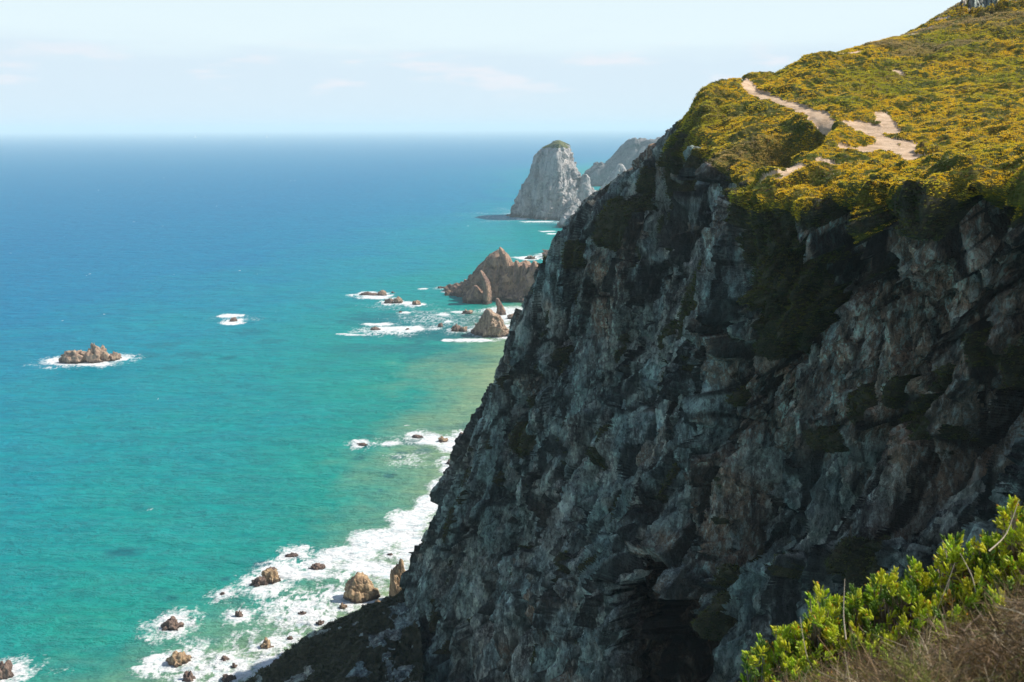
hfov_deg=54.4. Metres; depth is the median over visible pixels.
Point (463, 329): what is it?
sea rock
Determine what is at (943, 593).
dry stalk
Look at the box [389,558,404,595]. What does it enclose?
boulder
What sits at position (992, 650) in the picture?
dry scrub
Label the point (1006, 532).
dry stalk
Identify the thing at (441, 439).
boulder
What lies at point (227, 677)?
boulder
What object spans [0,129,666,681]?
sea
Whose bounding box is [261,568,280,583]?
boulder
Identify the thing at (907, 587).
succulent shrub
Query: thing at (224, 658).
boulder
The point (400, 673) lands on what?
shore rock
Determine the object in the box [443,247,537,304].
rock promontory
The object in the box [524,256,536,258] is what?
sea rock
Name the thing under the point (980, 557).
succulent shrub
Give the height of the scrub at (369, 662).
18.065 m
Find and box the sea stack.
[506,140,595,220]
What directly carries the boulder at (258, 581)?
in the sea
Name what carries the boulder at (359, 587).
in the sea
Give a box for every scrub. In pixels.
[242,588,424,681]
[423,121,1023,679]
[735,530,1023,681]
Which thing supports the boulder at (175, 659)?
in the sea
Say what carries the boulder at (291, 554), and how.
in the sea
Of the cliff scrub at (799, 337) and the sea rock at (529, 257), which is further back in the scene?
the sea rock at (529, 257)
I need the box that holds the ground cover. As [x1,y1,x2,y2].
[663,0,1023,243]
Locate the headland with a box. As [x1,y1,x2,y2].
[584,137,659,185]
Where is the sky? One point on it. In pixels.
(66, 65)
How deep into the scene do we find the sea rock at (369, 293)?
667.79 m
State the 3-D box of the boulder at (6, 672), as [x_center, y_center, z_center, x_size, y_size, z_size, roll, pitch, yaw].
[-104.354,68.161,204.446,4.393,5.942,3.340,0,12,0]
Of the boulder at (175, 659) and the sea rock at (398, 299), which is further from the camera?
the sea rock at (398, 299)
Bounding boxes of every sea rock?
[58,350,83,363]
[79,343,110,362]
[108,351,121,360]
[359,291,376,295]
[377,290,386,295]
[384,298,393,303]
[393,296,402,303]
[412,300,420,304]
[451,324,460,331]
[460,326,467,331]
[462,309,472,313]
[471,308,508,337]
[496,298,505,314]
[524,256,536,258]
[542,249,547,255]
[557,210,576,227]
[600,164,626,187]
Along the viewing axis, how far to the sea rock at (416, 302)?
631.25 m
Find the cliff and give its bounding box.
[399,0,1023,681]
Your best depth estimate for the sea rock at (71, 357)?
477.71 m
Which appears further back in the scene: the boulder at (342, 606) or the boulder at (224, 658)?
the boulder at (342, 606)
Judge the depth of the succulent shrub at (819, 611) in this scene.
5.39 m
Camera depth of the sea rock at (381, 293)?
667.96 m
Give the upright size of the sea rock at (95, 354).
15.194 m
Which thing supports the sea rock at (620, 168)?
in the sea
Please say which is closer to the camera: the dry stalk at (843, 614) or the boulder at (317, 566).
the dry stalk at (843, 614)
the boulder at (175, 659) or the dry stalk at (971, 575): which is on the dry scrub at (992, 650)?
the dry stalk at (971, 575)
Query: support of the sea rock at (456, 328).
in the sea
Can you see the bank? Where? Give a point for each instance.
(906, 637)
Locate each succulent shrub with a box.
[738,621,810,681]
[779,581,887,681]
[859,529,964,667]
[933,529,1011,630]
[979,495,1023,624]
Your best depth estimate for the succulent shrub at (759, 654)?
5.44 m
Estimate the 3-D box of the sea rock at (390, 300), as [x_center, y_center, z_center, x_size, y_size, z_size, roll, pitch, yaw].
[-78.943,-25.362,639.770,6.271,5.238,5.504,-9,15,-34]
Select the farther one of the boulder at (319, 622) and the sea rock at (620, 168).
the sea rock at (620, 168)
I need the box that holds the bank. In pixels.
[811,572,1023,681]
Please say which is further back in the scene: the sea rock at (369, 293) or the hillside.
the sea rock at (369, 293)
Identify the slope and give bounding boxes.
[245,589,422,681]
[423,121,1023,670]
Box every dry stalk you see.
[800,619,812,670]
[843,580,846,639]
[927,563,954,628]
[960,554,978,611]
[988,500,1018,551]
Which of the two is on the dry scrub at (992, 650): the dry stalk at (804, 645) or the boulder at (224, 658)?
the dry stalk at (804, 645)
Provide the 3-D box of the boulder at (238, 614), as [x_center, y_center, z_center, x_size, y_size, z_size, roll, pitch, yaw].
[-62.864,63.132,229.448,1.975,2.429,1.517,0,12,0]
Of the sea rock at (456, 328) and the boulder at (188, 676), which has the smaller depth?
the boulder at (188, 676)
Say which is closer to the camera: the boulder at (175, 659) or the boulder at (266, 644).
the boulder at (175, 659)
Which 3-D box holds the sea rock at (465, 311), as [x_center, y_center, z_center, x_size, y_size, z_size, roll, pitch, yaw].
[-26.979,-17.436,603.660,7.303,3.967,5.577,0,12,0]
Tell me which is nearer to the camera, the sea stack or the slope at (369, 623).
the slope at (369, 623)
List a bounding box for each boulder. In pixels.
[0,659,14,679]
[161,616,183,630]
[166,651,191,667]
[182,670,195,681]
[221,655,230,660]
[221,674,236,681]
[235,610,242,616]
[249,576,268,586]
[260,637,273,648]
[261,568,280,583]
[285,552,298,556]
[308,563,324,569]
[315,620,324,625]
[338,602,346,609]
[343,572,379,603]
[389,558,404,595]
[412,434,422,437]
[438,436,447,441]
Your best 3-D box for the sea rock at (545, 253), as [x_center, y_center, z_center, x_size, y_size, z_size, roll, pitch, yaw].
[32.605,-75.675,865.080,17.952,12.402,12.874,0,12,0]
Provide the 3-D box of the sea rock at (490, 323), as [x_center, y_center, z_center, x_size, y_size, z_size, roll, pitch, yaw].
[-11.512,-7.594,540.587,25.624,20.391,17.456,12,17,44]
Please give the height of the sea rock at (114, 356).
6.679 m
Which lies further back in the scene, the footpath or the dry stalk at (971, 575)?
the footpath
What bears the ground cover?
on the hillside
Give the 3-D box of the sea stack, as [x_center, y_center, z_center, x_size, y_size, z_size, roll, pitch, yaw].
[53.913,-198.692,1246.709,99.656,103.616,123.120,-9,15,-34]
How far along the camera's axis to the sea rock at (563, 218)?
1116.48 m
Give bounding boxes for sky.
[0,0,960,132]
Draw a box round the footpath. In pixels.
[741,50,929,180]
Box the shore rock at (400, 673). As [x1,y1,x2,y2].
[255,602,419,681]
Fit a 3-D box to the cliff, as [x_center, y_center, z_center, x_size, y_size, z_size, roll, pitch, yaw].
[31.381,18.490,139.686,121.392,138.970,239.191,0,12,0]
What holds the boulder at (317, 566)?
in the sea
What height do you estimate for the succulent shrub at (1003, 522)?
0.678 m
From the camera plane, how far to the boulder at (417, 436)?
361.74 m
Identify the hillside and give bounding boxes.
[663,0,1023,244]
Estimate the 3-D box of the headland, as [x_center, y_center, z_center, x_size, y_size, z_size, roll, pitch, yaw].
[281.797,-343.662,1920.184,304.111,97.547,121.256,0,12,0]
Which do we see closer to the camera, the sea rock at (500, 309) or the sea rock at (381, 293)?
the sea rock at (500, 309)
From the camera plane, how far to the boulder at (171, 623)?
223.70 m

